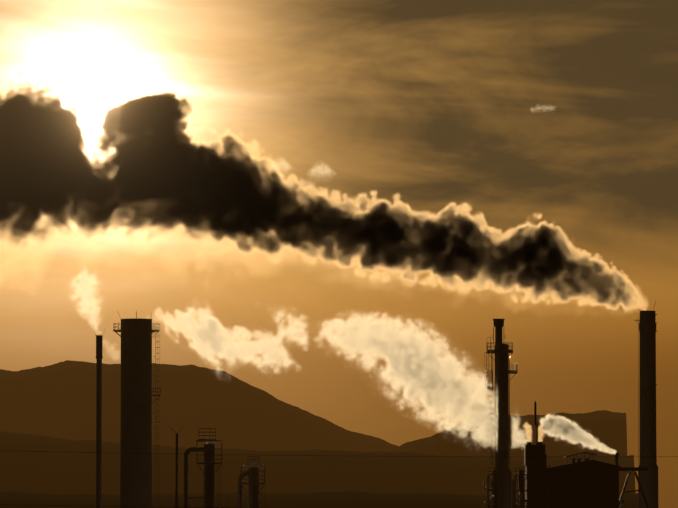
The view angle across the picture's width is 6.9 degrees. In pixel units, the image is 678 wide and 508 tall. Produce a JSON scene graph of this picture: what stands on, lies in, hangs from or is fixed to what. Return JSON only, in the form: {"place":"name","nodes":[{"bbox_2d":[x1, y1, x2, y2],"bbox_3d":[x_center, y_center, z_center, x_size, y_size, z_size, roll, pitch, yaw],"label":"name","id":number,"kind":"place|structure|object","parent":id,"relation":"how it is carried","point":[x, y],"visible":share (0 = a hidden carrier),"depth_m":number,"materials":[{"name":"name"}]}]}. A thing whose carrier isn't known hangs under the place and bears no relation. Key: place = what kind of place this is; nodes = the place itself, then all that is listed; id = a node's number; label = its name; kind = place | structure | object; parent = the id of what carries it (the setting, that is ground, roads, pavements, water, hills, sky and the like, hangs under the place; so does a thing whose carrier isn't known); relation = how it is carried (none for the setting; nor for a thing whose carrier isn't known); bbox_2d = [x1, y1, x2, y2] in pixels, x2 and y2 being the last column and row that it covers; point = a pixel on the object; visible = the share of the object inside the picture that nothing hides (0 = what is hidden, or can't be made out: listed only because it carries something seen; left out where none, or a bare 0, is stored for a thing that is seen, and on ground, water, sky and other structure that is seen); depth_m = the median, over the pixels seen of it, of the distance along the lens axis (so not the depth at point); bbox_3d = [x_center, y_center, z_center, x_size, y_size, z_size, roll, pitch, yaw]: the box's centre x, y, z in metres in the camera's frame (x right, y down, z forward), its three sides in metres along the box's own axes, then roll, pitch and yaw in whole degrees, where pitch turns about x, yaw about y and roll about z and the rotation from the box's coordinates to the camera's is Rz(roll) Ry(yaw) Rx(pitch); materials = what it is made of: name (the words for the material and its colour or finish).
{"place":"outdoors","nodes":[
{"label":"outdoors","id":0,"kind":"place"},
{"bbox_2d":[0,360,398,451],"bbox_3d":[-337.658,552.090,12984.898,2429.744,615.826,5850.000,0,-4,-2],"label":"hill","id":1,"kind":"structure","parent":0,"point":[57,400],"depth_m":12371.24,"materials":[{"name":"brown soil"}]},
{"bbox_2d":[0,431,635,495],"bbox_3d":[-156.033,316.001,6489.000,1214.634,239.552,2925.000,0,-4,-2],"label":"hill","id":2,"kind":"structure","parent":0,"point":[63,466],"depth_m":6198.59,"materials":[{"name":"brown soil"}]},
{"bbox_2d":[0,491,637,507],"bbox_3d":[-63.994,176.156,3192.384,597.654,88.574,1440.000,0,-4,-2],"label":"ground","id":3,"kind":"structure","parent":0,"point":[342,499],"depth_m":3130.93,"materials":[{"name":"black soil"}]},
{"bbox_2d":[0,451,677,507],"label":"power lines","id":4,"kind":"object","parent":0,"point":[232,454],"visible":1,"depth_m":517.26,"materials":[{"name":"grey metal"}]},
{"bbox_2d":[0,0,677,507],"label":"sky","id":5,"kind":"structure","parent":0,"point":[331,208],"materials":[{"name":"orange"}]},
{"bbox_2d":[387,410,626,458],"bbox_3d":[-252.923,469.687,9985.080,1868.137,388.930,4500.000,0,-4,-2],"label":"hill","id":6,"kind":"structure","parent":0,"point":[607,428],"depth_m":9635.28,"materials":[{"name":"brown soil"}]},
{"label":"ground","id":7,"kind":"structure","parent":0,"visible":0},
{"bbox_2d":[94,331,103,507],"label":"chimney","id":8,"kind":"object","parent":7,"relation":"on","point":[99,345],"visible":1,"depth_m":896.78,"materials":[{"name":"paint"}]},
{"bbox_2d":[120,318,151,507],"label":"chimney","id":9,"kind":"object","parent":7,"relation":"on","point":[136,427],"visible":0.98,"depth_m":895.34,"materials":[{"name":"concrete"}]},
{"bbox_2d":[113,311,160,507],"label":"chimney steelwork","id":10,"kind":"object","parent":9,"relation":"attached to","point":[155,388],"visible":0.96,"depth_m":896.84,"materials":[{"name":"brown metal"}]},
{"bbox_2d":[168,425,184,507],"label":"antenna pole","id":11,"kind":"object","parent":7,"relation":"on","point":[176,490],"visible":1,"depth_m":876.73,"materials":[{"name":"metal"}]},
{"bbox_2d":[183,443,214,507],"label":"column","id":12,"kind":"structure","parent":7,"relation":"on","point":[209,485],"depth_m":876.43,"materials":[{"name":"metal"}]},
{"bbox_2d":[196,428,229,507],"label":"steelwork column","id":13,"kind":"structure","parent":12,"relation":"attached to","point":[206,440],"depth_m":876.21,"materials":[{"name":"brown metal"}]},
{"bbox_2d":[237,466,258,507],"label":"column","id":14,"kind":"structure","parent":7,"relation":"on","point":[253,495],"depth_m":881.47,"materials":[{"name":"metal"}]},
{"bbox_2d":[241,456,265,507],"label":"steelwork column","id":15,"kind":"structure","parent":14,"relation":"attached to","point":[255,463],"depth_m":881.45,"materials":[{"name":"brown metal"}]},
{"bbox_2d":[491,319,511,507],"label":"smokestack","id":16,"kind":"object","parent":7,"relation":"on","point":[502,470],"visible":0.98,"depth_m":903.04,"materials":[{"name":"paint"}]},
{"bbox_2d":[484,338,517,507],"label":"reactor stack steelwork","id":17,"kind":"object","parent":16,"relation":"attached to","point":[492,352],"visible":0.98,"depth_m":903.39,"materials":[{"name":"black metal"}]},
{"bbox_2d":[487,471,623,507],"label":"access towers","id":18,"kind":"structure","parent":7,"relation":"on","point":[521,495],"depth_m":896.00,"materials":[{"name":"metal"}]},
{"bbox_2d":[518,401,620,507],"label":"furnace house","id":19,"kind":"structure","parent":7,"relation":"on","point":[588,483],"depth_m":894.10,"materials":[{"name":"metal"}]},
{"bbox_2d":[617,467,647,507],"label":"support frame","id":20,"kind":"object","parent":7,"relation":"on","point":[629,469],"depth_m":898.49,"materials":[{"name":"metal"}]},
{"bbox_2d":[638,311,657,507],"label":"tall chimney","id":21,"kind":"object","parent":7,"relation":"on","point":[648,479],"visible":1,"depth_m":928.59,"materials":[{"name":"concrete"}]},
{"bbox_2d":[633,299,656,465],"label":"ladder","id":22,"kind":"object","parent":21,"relation":"attached to","point":[638,399],"visible":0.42,"depth_m":929.68,"materials":[{"name":"black metal"}]}
]}

